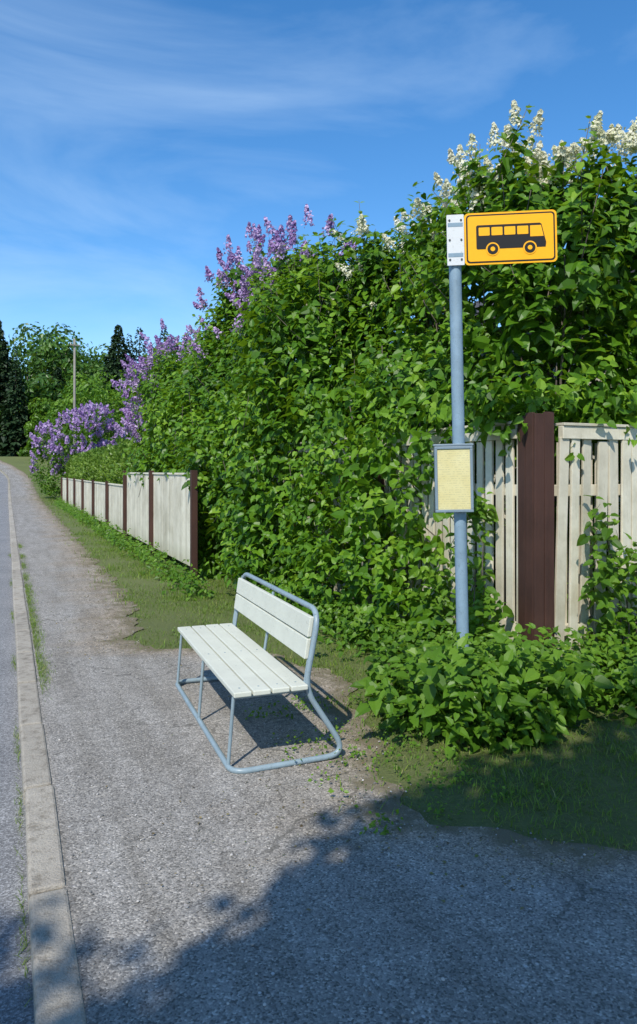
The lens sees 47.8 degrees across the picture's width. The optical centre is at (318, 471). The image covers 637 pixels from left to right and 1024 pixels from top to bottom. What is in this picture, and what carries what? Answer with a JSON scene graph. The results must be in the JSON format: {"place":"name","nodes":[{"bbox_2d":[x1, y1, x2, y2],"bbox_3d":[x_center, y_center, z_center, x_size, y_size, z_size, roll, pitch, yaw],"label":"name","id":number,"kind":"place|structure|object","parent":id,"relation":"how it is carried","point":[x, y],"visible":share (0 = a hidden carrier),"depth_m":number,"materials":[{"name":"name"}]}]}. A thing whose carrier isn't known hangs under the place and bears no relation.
{"place":"outdoors","nodes":[
{"label":"outdoors","id":0,"kind":"place"},
{"bbox_2d":[0,472,34,1023],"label":"road","id":1,"kind":"structure","parent":0,"point":[14,983],"depth_m":3.44,"materials":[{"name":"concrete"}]},
{"bbox_2d":[0,457,636,1006],"bbox_3d":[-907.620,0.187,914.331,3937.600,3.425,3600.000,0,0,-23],"label":"ground","id":2,"kind":"structure","parent":0,"point":[150,623],"depth_m":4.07,"materials":[{"name":"green plant"}]},
{"bbox_2d":[0,320,18,456],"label":"spruce tree","id":3,"kind":"object","parent":2,"relation":"on","point":[6,363],"visible":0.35,"depth_m":88.98,"materials":[{"name":"green plant"}]},
{"bbox_2d":[0,470,86,1023],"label":"kerb","id":4,"kind":"structure","parent":2,"relation":"on","point":[57,993],"depth_m":3.01,"materials":[{"name":"concrete"}]},
{"bbox_2d":[70,339,79,454],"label":"utility pole","id":5,"kind":"object","parent":2,"relation":"on","point":[74,372],"visible":0.7,"depth_m":54.94,"materials":[{"name":"wood"}]},
{"bbox_2d":[28,400,130,497],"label":"purple lilac bush","id":6,"kind":"object","parent":2,"relation":"on","point":[52,450],"visible":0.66,"depth_m":40.37,"materials":[{"name":"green plant"}]},
{"bbox_2d":[64,438,147,484],"bbox_3d":[-8.413,0.338,28.555,2.036,2.907,25.079,0,0,-23],"label":"clipped hedge","id":7,"kind":"object","parent":2,"relation":"on","point":[101,464],"visible":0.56,"depth_m":25.87,"materials":[{"name":"green plant"}]},
{"bbox_2d":[95,324,130,426],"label":"spruce tree","id":8,"kind":"object","parent":2,"relation":"on","point":[115,350],"visible":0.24,"depth_m":84.91,"materials":[{"name":"green plant"}]},
{"bbox_2d":[61,470,197,581],"bbox_3d":[-7.427,0.810,23.568,0.140,1.660,28.245,0,0,-23],"label":"wooden fence","id":9,"kind":"object","parent":2,"relation":"on","point":[163,511],"visible":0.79,"depth_m":13.72,"materials":[{"name":"white wood"}]},
{"bbox_2d":[0,322,341,457],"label":"distant forest","id":10,"kind":"object","parent":2,"relation":"on","point":[42,387],"visible":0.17,"depth_m":82.89,"materials":[{"name":"green plant"}]},
{"bbox_2d":[110,201,406,590],"bbox_3d":[-1.849,-1.219,13.498,3.410,6.372,10.762,0,0,-23],"label":"purple lilac bush","id":11,"kind":"object","parent":2,"relation":"on","point":[219,413],"visible":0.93,"depth_m":10.23,"materials":[{"name":"green plant"}]},
{"bbox_2d":[0,460,636,1023],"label":"footpath","id":12,"kind":"structure","parent":2,"relation":"on","point":[198,980],"depth_m":2.94,"materials":[{"name":"grey gravel"}]},
{"bbox_2d":[175,572,341,773],"bbox_3d":[-0.486,1.214,4.830,0.674,0.860,1.824,0,0,-21],"label":"park bench","id":13,"kind":"object","parent":12,"relation":"on","point":[239,663],"visible":1,"depth_m":4.48,"materials":[{"name":"paint"}]},
{"bbox_2d":[27,566,631,1023],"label":"pebbles","id":14,"kind":"object","parent":12,"relation":"on","point":[249,830],"visible":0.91,"depth_m":3.18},
{"bbox_2d":[33,557,633,910],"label":"leaf litter","id":15,"kind":"object","parent":12,"relation":"on","point":[444,861],"visible":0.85,"depth_m":3.44,"materials":[{"name":"brown plant"}]},
{"bbox_2d":[53,487,636,834],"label":"ground cover plants","id":16,"kind":"object","parent":2,"relation":"on","point":[490,682],"visible":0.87,"depth_m":4.78,"materials":[{"name":"green plant"}]},
{"bbox_2d":[259,100,636,644],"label":"white lilac bush","id":17,"kind":"object","parent":2,"relation":"on","point":[404,392],"visible":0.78,"depth_m":6.83,"materials":[{"name":"green plant"}]},
{"bbox_2d":[272,412,636,657],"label":"wooden fence","id":18,"kind":"object","parent":2,"relation":"on","point":[540,600],"visible":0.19,"depth_m":5.70,"materials":[{"name":"white wood"}]},
{"bbox_2d":[433,210,556,648],"bbox_3d":[1.177,-0.005,4.752,0.831,3.401,0.129,-1,0,5],"label":"bus stop sign","id":19,"kind":"object","parent":2,"relation":"on","point":[510,237],"visible":0.97,"depth_m":4.72,"materials":[{"name":"metal"}]},
{"bbox_2d":[479,227,489,235],"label":"bus window","id":20,"kind":"structure","parent":19,"relation":"in","point":[485,231],"depth_m":4.72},
{"bbox_2d":[491,227,502,234],"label":"bus window","id":21,"kind":"structure","parent":19,"relation":"in","point":[494,230],"depth_m":4.72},
{"bbox_2d":[504,226,514,234],"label":"bus window","id":22,"kind":"structure","parent":19,"relation":"in","point":[508,230],"depth_m":4.71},
{"bbox_2d":[517,225,527,233],"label":"bus window","id":23,"kind":"structure","parent":19,"relation":"in","point":[520,229],"depth_m":4.70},
{"bbox_2d":[530,225,543,235],"label":"bus window front","id":24,"kind":"structure","parent":19,"relation":"in","point":[535,230],"depth_m":4.70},
{"bbox_2d":[0,0,636,366],"label":"sky","id":25,"kind":"structure","parent":0,"point":[137,136],"materials":[{"name":"blue"}]}
]}

